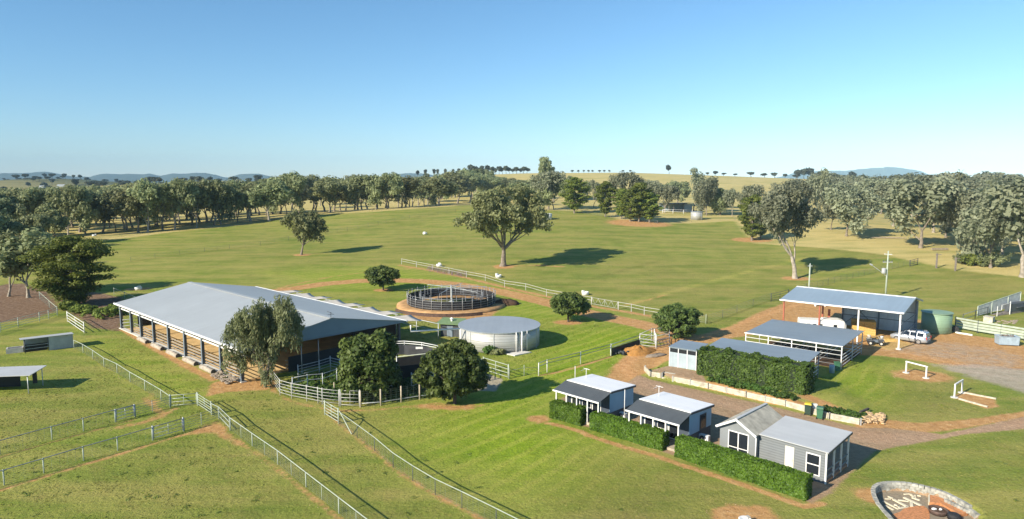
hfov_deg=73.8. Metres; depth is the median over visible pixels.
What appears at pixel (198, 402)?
paddock gate
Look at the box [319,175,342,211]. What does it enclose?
gum tree
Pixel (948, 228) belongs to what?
gum tree
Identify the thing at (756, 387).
ground cover
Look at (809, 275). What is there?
power pole
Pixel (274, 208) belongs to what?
gum tree
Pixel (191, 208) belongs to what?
gum tree
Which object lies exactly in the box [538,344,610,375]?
paddock fence
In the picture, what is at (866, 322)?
hay bale
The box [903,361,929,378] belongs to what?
hitching rail
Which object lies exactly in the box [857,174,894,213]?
gum tree
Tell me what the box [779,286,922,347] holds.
machinery shed
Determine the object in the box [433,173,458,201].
gum tree
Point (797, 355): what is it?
open stable
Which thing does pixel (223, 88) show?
sky
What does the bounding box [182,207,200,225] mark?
gum tree
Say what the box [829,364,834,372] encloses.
drum
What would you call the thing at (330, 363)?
yard fence
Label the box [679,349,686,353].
window
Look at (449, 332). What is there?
door
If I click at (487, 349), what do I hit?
shrub
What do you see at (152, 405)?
paddock fence
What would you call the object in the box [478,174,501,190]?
gum tree
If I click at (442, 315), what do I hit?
retaining edge
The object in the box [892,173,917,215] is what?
gum tree
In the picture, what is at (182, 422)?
paddock gate
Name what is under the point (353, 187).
gum tree
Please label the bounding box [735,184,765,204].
gum tree
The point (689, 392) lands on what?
gravel
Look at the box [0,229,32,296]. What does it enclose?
gum tree
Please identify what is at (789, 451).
door
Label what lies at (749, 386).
ground cover
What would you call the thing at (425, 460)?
tussocks
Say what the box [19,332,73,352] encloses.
field shed
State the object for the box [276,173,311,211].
gum tree
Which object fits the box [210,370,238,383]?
stone pitching
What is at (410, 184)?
gum tree
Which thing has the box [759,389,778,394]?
ground cover
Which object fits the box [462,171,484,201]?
gum tree
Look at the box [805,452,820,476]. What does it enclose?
window
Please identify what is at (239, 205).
gum tree
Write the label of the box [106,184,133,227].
gum tree
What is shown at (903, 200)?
gum tree
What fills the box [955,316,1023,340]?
board fence
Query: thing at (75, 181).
paddock tree
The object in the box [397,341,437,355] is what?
stock race
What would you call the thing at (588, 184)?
gum tree
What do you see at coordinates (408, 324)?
paddock fence
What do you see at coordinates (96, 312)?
shrub
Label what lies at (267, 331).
gum tree
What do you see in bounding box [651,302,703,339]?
shade tree
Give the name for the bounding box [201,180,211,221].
gum tree
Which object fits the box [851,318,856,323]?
hay bale
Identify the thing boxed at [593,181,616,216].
tree
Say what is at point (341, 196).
gum tree
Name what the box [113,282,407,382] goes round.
arena shed
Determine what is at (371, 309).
shade sail
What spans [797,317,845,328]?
horse float
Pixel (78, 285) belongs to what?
pine tree
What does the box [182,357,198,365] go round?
edging log
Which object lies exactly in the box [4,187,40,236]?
gum tree
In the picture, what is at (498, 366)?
yard gate
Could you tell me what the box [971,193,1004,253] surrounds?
gum tree
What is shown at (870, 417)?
firewood
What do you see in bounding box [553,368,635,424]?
cabin
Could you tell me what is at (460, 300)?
grass disc
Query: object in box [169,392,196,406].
paddock gate
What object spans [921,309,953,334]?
poly tank
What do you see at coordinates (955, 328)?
tyre
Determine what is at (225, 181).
gum tree
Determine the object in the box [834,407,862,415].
ground cover
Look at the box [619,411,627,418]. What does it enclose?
air conditioner
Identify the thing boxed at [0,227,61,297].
gum tree
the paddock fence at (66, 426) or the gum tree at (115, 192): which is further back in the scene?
the gum tree at (115, 192)
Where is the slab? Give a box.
[505,351,531,355]
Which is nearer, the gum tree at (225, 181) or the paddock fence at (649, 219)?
the paddock fence at (649, 219)
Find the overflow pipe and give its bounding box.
[410,325,460,338]
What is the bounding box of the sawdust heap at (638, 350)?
[622,345,655,355]
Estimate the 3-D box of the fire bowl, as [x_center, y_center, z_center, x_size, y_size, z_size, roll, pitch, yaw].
[27.811,16.403,44.524,1.160,0.335,1.160,0,7,0]
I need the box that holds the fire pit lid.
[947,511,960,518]
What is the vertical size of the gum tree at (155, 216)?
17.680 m
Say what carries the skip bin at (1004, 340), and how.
on the ground at (710, 263)
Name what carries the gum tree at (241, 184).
on the ground at (710, 263)
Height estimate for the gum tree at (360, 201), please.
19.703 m
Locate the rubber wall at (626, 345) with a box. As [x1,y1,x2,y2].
[612,339,639,355]
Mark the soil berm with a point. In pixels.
(508, 302)
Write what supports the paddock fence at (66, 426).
on the ground at (710, 263)
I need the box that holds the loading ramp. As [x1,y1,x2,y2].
[977,292,1023,315]
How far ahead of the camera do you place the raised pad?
110.87 m
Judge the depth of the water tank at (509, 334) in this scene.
85.11 m
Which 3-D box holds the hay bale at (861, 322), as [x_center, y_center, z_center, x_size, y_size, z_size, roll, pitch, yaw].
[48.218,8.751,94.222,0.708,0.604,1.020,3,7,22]
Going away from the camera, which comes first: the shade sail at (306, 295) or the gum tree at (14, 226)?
the shade sail at (306, 295)
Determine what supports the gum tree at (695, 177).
on the ground at (710, 263)
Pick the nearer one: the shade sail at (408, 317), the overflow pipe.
the overflow pipe
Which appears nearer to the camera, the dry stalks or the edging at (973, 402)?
the edging at (973, 402)
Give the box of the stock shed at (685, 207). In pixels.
[659,203,691,211]
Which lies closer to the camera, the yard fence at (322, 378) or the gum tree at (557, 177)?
the yard fence at (322, 378)
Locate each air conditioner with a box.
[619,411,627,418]
[699,433,709,441]
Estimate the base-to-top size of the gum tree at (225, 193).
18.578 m
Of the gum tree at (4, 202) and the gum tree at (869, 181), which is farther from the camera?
the gum tree at (869, 181)
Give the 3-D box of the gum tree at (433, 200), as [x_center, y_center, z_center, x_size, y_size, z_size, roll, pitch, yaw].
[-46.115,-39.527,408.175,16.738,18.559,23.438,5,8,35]
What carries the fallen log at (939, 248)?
on the ground at (710, 263)
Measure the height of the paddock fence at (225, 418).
1.400 m
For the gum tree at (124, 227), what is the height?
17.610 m
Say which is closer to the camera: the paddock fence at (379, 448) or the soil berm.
the paddock fence at (379, 448)
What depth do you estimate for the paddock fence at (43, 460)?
51.34 m
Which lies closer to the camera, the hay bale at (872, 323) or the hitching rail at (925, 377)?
the hitching rail at (925, 377)
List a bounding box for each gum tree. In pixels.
[0,193,26,210]
[0,197,11,215]
[0,200,26,220]
[0,212,12,230]
[0,219,28,235]
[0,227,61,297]
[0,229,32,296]
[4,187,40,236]
[10,185,63,229]
[10,214,56,231]
[34,204,69,238]
[44,183,92,234]
[50,186,84,226]
[56,185,92,231]
[63,186,110,233]
[80,184,109,222]
[88,190,116,232]
[90,188,116,230]
[91,186,118,227]
[105,182,133,230]
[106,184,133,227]
[107,183,119,187]
[108,182,162,232]
[120,184,128,228]
[125,177,163,232]
[135,184,160,228]
[146,182,173,229]
[156,177,199,229]
[156,203,181,226]
[176,179,213,227]
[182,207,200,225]
[195,178,236,225]
[198,179,233,221]
[198,182,236,224]
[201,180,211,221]
[220,294,304,387]
[221,179,244,215]
[225,179,252,222]
[235,179,252,214]
[235,180,255,218]
[235,181,271,220]
[245,177,294,221]
[253,179,278,215]
[261,176,279,213]
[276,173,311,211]
[278,170,306,209]
[279,177,288,213]
[279,208,328,254]
[280,193,300,214]
[296,176,316,211]
[308,175,320,211]
[309,177,350,211]
[309,181,330,210]
[315,177,343,212]
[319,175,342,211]
[336,179,358,210]
[337,174,368,209]
[342,174,366,209]
[358,198,365,208]
[360,194,369,208]
[363,174,387,209]
[365,171,404,208]
[370,183,399,207]
[388,175,421,206]
[389,196,402,206]
[399,177,415,206]
[410,176,425,205]
[416,172,430,205]
[417,176,459,205]
[419,179,434,205]
[422,192,450,205]
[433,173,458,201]
[441,170,474,202]
[453,183,553,266]
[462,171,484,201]
[466,170,485,192]
[472,167,488,174]
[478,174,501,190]
[483,170,497,186]
[490,177,507,193]
[500,177,519,196]
[509,179,531,184]
[509,182,535,194]
[528,171,566,208]
[537,178,568,209]
[538,156,554,202]
[582,180,598,199]
[589,180,606,207]
[608,171,644,197]
[645,179,663,201]
[654,184,680,212]
[663,180,691,202]
[689,167,708,210]
[692,176,718,215]
[709,188,734,214]
[721,188,739,213]
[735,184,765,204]
[746,184,827,278]
[769,178,815,203]
[790,178,827,203]
[805,167,835,206]
[807,172,846,177]
[816,187,837,229]
[819,171,855,207]
[821,182,880,235]
[844,174,871,205]
[853,176,893,217]
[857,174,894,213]
[874,181,912,225]
[876,175,982,247]
[877,172,924,208]
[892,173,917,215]
[913,172,984,185]
[917,169,980,245]
[918,198,958,237]
[946,173,991,183]
[946,189,1012,248]
[951,199,1016,267]
[966,171,1003,177]
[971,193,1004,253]
[973,172,1022,182]
[978,176,1023,277]
[985,174,1022,186]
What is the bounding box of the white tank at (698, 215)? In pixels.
[690,211,702,219]
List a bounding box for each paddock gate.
[66,311,84,332]
[115,404,135,421]
[152,417,183,439]
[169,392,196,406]
[197,393,211,412]
[324,400,338,423]
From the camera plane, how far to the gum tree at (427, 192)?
324.42 m
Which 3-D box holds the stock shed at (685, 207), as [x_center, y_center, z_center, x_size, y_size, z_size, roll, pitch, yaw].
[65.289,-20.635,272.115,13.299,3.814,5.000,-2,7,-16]
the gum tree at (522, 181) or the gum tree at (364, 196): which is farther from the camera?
the gum tree at (522, 181)
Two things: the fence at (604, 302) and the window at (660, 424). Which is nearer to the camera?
the window at (660, 424)
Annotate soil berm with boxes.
[495,299,518,305]
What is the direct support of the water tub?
on the ground at (710, 263)
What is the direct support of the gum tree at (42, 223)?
on the ground at (710, 263)
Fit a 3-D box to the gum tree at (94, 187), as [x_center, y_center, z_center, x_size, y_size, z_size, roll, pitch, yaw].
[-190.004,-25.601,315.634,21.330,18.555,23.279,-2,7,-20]
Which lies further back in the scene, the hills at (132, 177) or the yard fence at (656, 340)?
the hills at (132, 177)
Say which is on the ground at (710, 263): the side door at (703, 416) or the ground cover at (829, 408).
the ground cover at (829, 408)
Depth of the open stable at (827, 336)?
82.52 m
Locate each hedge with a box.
[549,399,586,425]
[589,411,669,450]
[674,434,813,500]
[696,345,815,394]
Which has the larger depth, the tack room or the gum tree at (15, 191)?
the gum tree at (15, 191)
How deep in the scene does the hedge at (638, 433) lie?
55.41 m
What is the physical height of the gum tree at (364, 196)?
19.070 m
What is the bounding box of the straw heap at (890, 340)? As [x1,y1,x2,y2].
[878,338,902,341]
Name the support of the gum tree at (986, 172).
on the ground at (710, 263)
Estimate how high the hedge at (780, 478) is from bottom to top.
1.807 m
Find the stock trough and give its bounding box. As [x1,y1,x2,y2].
[6,346,23,353]
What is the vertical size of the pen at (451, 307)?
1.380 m
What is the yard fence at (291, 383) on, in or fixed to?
on the ground at (710, 263)
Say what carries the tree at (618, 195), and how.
on the ground at (710, 263)
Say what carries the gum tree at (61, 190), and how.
on the ground at (710, 263)
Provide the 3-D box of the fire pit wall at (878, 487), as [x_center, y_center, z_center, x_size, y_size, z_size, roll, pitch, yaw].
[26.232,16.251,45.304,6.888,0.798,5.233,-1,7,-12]
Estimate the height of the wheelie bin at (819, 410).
1.120 m
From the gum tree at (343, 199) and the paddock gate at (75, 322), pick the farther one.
the gum tree at (343, 199)
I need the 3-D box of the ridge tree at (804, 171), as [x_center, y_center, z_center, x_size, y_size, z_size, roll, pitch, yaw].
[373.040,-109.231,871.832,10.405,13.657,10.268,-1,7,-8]
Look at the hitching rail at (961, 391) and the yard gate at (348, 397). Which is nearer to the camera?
the yard gate at (348, 397)
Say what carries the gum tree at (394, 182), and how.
on the ground at (710, 263)
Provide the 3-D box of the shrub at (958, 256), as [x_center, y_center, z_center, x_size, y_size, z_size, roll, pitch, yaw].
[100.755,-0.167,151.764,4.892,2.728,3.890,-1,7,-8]
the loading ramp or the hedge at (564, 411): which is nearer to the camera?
the hedge at (564, 411)
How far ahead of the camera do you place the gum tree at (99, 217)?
247.42 m
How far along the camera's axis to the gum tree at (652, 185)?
279.71 m
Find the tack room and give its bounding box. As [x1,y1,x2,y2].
[668,340,707,370]
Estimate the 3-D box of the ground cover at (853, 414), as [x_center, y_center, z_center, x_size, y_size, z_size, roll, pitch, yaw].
[30.370,13.878,60.704,2.102,0.737,1.680,5,8,37]
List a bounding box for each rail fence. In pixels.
[401,259,588,299]
[618,302,658,314]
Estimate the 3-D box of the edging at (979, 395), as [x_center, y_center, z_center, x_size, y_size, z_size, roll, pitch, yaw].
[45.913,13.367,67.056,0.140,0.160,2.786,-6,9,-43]
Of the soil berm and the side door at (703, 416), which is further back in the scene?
the soil berm
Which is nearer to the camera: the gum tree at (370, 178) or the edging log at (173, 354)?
the edging log at (173, 354)
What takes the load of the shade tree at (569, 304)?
on the ground at (710, 263)
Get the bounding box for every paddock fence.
[0,307,57,331]
[0,405,135,454]
[0,418,181,485]
[39,292,57,313]
[73,340,168,404]
[94,203,465,238]
[113,288,135,299]
[130,209,454,259]
[135,396,169,413]
[184,408,218,430]
[211,403,366,518]
[218,407,229,429]
[299,293,438,338]
[338,411,517,518]
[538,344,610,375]
[549,207,723,223]
[611,335,639,347]
[707,294,770,321]
[802,260,909,286]
[962,307,987,320]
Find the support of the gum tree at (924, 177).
on the ground at (710, 263)
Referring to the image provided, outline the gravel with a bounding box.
[25,310,1023,518]
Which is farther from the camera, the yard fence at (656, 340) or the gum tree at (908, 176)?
the gum tree at (908, 176)
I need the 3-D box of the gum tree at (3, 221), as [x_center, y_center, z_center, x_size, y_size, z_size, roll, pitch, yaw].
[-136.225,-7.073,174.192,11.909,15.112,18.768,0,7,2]
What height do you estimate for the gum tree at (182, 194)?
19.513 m
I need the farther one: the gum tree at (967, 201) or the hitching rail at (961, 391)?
the gum tree at (967, 201)
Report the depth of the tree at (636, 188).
229.16 m
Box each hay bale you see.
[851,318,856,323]
[859,320,863,325]
[864,320,869,325]
[870,321,875,326]
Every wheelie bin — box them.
[804,402,811,415]
[816,405,823,419]
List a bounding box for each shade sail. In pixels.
[280,290,302,292]
[293,293,314,296]
[307,296,331,299]
[323,299,345,303]
[338,303,364,306]
[356,307,380,311]
[373,311,402,314]
[391,315,421,320]
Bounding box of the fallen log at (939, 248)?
[931,248,948,249]
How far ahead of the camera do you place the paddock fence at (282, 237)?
193.12 m
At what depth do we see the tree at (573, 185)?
250.73 m
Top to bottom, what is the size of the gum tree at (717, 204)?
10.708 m
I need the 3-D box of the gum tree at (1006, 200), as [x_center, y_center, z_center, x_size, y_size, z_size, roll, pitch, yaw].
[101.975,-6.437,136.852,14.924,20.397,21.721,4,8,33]
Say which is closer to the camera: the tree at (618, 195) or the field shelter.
the field shelter
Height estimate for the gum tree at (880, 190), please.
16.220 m
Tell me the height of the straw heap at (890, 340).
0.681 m
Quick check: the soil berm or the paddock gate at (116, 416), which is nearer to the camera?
the paddock gate at (116, 416)
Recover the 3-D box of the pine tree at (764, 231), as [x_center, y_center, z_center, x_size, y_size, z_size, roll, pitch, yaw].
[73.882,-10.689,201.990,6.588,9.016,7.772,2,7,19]
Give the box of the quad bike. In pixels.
[866,337,884,345]
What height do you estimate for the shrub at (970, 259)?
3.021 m
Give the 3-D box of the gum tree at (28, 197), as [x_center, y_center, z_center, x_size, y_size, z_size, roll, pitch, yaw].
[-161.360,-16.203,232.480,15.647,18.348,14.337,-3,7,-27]
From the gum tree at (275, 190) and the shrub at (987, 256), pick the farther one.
the gum tree at (275, 190)
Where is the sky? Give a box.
[0,0,1023,178]
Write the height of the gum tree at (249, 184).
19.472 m
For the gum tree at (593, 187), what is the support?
on the ground at (710, 263)
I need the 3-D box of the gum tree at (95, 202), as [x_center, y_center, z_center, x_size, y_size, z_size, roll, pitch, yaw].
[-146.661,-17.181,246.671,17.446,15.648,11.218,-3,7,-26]
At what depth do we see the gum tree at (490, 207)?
151.41 m
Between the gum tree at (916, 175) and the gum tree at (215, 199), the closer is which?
the gum tree at (215, 199)
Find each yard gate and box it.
[339,389,359,406]
[483,357,508,378]
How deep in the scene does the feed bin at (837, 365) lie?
76.00 m
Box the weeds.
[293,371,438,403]
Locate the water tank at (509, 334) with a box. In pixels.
[458,316,539,352]
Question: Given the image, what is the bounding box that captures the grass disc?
[425,297,475,301]
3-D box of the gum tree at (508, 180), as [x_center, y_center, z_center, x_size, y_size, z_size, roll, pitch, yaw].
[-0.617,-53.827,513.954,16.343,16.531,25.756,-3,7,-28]
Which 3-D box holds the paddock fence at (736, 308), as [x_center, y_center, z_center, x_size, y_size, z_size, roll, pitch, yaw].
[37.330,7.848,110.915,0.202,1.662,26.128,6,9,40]
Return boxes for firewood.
[862,411,885,424]
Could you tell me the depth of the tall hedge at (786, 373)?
68.70 m
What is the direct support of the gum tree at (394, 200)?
on the ground at (710, 263)
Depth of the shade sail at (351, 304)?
100.46 m
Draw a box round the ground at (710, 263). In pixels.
[0,173,1023,518]
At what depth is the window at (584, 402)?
61.03 m
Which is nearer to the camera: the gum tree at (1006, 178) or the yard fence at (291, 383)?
the yard fence at (291, 383)
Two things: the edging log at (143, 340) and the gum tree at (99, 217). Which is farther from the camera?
the gum tree at (99, 217)
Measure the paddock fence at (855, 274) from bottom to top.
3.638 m
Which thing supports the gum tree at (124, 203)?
on the ground at (710, 263)
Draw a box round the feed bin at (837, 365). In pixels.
[834,361,840,370]
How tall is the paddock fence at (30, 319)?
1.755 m
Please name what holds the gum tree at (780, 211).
on the ground at (710, 263)
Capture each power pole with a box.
[808,263,810,286]
[870,251,891,293]
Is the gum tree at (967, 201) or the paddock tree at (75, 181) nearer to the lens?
the gum tree at (967, 201)
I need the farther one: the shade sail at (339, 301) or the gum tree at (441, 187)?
the gum tree at (441, 187)
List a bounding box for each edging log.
[136,337,149,343]
[150,343,164,350]
[166,349,179,357]
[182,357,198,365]
[199,364,215,373]
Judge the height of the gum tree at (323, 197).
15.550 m
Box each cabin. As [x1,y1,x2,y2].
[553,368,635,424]
[625,386,714,451]
[715,403,852,483]
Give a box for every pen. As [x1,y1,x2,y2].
[396,353,427,378]
[408,288,494,310]
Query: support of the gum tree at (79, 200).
on the ground at (710, 263)
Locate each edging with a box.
[958,398,987,406]
[962,392,995,398]
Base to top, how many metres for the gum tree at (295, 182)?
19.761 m
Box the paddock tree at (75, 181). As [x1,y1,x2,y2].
[71,179,78,185]
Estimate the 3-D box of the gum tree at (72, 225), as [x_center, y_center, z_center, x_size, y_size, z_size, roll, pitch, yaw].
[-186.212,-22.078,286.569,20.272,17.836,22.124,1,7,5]
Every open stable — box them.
[710,338,819,378]
[744,319,863,368]
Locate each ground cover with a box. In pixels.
[706,375,723,383]
[719,377,739,384]
[728,381,751,388]
[742,383,762,389]
[752,384,771,391]
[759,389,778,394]
[770,390,796,400]
[823,404,839,412]
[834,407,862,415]
[842,409,866,420]
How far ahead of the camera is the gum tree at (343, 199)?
315.17 m
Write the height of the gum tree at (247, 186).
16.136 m
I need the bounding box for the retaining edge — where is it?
[395,309,482,316]
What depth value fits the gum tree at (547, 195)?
263.47 m
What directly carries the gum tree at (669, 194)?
on the ground at (710, 263)
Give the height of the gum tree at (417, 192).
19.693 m
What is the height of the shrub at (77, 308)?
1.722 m
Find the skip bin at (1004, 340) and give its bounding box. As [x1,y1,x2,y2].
[994,334,1020,345]
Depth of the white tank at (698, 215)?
243.01 m
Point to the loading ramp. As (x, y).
(1012, 304)
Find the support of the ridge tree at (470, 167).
on the ground at (710, 263)
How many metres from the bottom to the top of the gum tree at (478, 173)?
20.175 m
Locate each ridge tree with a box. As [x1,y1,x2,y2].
[467,164,473,170]
[794,169,802,175]
[801,169,807,178]
[803,167,814,174]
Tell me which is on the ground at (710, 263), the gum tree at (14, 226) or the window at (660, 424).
the gum tree at (14, 226)
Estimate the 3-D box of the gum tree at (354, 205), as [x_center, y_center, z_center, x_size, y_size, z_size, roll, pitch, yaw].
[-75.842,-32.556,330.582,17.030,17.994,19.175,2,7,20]
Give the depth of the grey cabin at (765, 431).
50.38 m
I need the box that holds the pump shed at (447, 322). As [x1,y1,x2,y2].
[437,317,465,336]
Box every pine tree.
[15,235,117,304]
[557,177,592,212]
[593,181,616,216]
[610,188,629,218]
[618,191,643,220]
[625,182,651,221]
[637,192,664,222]
[737,194,765,240]
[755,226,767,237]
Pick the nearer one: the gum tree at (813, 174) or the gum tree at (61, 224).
the gum tree at (61, 224)
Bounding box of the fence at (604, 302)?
[591,297,618,308]
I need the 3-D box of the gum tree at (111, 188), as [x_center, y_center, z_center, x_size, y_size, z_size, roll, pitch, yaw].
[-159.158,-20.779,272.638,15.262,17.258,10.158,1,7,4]
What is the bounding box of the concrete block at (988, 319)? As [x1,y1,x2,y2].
[983,315,995,322]
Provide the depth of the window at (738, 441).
51.56 m
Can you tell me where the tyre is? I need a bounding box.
[952,326,958,331]
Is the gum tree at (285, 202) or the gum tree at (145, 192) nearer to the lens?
the gum tree at (145, 192)
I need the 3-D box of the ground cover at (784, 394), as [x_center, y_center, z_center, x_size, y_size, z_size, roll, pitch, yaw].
[25.871,12.928,64.756,2.064,0.772,2.178,-3,7,-22]
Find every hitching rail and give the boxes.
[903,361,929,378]
[950,379,964,398]
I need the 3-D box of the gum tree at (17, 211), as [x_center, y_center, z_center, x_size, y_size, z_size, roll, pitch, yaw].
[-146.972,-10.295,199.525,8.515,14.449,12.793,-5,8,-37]
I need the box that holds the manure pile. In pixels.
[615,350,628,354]
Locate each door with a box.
[447,326,452,336]
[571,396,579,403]
[592,402,600,411]
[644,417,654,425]
[668,424,677,439]
[699,412,706,430]
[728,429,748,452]
[784,445,793,467]
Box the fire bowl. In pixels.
[928,505,948,516]
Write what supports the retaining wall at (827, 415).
on the ground at (710, 263)
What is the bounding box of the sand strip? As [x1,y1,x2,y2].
[645,353,666,357]
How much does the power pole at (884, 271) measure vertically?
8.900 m
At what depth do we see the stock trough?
83.89 m
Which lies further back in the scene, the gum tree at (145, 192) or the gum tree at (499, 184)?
the gum tree at (499, 184)
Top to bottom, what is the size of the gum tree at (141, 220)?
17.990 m
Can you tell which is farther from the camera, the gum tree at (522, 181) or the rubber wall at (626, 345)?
the gum tree at (522, 181)
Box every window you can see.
[582,399,590,407]
[657,420,667,429]
[670,348,677,352]
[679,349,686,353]
[688,351,695,355]
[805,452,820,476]
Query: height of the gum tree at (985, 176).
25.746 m
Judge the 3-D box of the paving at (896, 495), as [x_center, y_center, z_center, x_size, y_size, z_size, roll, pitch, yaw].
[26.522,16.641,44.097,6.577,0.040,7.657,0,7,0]
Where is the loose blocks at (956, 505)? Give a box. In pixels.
[944,499,970,513]
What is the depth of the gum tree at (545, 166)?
473.14 m
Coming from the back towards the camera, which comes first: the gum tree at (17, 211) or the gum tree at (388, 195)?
the gum tree at (388, 195)
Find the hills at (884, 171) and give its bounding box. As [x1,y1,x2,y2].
[776,167,928,178]
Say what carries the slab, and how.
on the ground at (710, 263)
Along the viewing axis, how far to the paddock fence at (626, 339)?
85.15 m
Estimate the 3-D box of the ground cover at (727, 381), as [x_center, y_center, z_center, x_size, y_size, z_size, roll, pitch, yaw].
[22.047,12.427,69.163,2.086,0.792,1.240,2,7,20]
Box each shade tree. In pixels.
[336,328,402,403]
[363,265,400,289]
[411,338,490,403]
[549,291,591,321]
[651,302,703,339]
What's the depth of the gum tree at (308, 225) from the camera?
171.72 m
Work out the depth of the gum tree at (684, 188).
445.01 m
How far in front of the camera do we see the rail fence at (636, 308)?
109.81 m
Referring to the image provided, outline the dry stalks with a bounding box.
[427,265,465,275]
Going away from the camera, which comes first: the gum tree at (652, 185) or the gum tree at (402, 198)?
the gum tree at (652, 185)
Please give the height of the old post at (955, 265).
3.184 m
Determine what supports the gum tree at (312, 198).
on the ground at (710, 263)
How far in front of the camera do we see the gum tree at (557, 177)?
264.07 m
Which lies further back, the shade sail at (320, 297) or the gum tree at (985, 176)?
the gum tree at (985, 176)
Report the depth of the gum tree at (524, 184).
289.00 m
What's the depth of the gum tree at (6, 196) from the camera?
223.45 m
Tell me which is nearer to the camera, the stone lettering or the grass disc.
the stone lettering
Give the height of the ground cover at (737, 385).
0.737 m
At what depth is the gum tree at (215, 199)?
257.15 m
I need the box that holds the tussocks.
[1,374,1018,516]
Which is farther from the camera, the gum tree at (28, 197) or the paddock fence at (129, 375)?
the gum tree at (28, 197)
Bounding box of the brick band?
[929,495,967,516]
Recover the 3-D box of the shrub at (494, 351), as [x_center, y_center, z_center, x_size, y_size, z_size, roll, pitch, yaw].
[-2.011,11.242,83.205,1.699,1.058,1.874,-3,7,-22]
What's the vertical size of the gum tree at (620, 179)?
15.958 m
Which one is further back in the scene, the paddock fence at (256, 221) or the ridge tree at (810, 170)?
the ridge tree at (810, 170)
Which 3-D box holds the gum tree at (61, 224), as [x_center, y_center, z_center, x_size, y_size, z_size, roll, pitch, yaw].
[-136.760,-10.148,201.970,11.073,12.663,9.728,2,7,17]
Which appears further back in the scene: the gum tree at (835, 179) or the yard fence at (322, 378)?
the gum tree at (835, 179)
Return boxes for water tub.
[738,515,750,518]
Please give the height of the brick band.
0.220 m
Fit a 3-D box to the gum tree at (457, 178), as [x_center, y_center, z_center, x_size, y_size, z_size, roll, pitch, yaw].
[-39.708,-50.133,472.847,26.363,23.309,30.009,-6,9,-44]
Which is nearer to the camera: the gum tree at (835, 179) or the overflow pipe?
the overflow pipe
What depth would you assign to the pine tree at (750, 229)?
196.41 m
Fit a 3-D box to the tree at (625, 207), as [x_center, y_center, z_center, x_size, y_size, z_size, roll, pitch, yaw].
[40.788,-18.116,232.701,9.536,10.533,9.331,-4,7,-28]
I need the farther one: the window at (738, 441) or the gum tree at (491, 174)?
the gum tree at (491, 174)
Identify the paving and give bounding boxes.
[876,491,972,518]
[892,506,929,518]
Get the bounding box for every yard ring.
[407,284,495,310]
[419,286,482,301]
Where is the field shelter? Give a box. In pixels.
[0,365,46,393]
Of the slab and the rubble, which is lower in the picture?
the slab
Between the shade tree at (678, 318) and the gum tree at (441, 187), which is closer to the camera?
the shade tree at (678, 318)
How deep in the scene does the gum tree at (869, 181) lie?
302.15 m
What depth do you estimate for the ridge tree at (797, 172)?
870.94 m
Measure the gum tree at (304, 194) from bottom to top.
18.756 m
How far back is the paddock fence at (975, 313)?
104.38 m
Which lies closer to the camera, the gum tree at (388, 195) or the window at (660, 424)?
the window at (660, 424)
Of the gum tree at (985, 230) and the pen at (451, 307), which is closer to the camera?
the pen at (451, 307)
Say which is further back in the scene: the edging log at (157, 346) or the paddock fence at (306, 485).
the edging log at (157, 346)
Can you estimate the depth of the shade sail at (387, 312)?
94.40 m
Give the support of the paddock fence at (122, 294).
on the ground at (710, 263)
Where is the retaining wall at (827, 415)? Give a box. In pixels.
[644,365,861,425]
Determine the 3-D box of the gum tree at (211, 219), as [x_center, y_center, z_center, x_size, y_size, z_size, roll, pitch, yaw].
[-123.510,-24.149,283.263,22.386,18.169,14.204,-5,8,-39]
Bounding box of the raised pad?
[397,295,504,313]
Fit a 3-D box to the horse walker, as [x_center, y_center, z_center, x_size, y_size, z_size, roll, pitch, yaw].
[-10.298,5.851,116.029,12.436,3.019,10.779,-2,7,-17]
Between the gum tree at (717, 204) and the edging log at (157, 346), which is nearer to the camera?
the edging log at (157, 346)
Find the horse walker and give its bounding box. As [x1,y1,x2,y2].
[417,283,486,301]
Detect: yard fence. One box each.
[271,371,339,405]
[292,368,337,392]
[297,356,339,379]
[360,385,438,406]
[639,328,669,348]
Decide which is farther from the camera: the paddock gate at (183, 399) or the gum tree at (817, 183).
the gum tree at (817, 183)
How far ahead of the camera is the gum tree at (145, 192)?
234.18 m
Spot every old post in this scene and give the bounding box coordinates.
[935,253,941,267]
[954,257,960,270]
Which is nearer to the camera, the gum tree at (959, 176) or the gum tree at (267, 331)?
the gum tree at (267, 331)
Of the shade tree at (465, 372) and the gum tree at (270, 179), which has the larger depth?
the gum tree at (270, 179)
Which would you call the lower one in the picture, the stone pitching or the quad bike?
the stone pitching
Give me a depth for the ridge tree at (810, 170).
872.91 m
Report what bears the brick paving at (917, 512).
on the paving at (896, 495)
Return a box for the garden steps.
[660,371,675,378]
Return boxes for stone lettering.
[882,493,921,509]
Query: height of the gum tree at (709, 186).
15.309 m
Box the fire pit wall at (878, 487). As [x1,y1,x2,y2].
[871,481,979,518]
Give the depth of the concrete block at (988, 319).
101.99 m
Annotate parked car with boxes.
[890,328,930,343]
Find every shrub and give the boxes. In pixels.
[57,299,78,310]
[69,304,98,313]
[79,306,126,318]
[103,304,127,313]
[482,345,494,353]
[489,348,503,354]
[952,253,966,263]
[958,253,988,266]
[974,249,1012,266]
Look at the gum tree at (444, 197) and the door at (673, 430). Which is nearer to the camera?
the door at (673, 430)
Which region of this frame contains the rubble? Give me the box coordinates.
[995,320,1017,323]
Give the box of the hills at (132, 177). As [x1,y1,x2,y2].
[0,172,432,182]

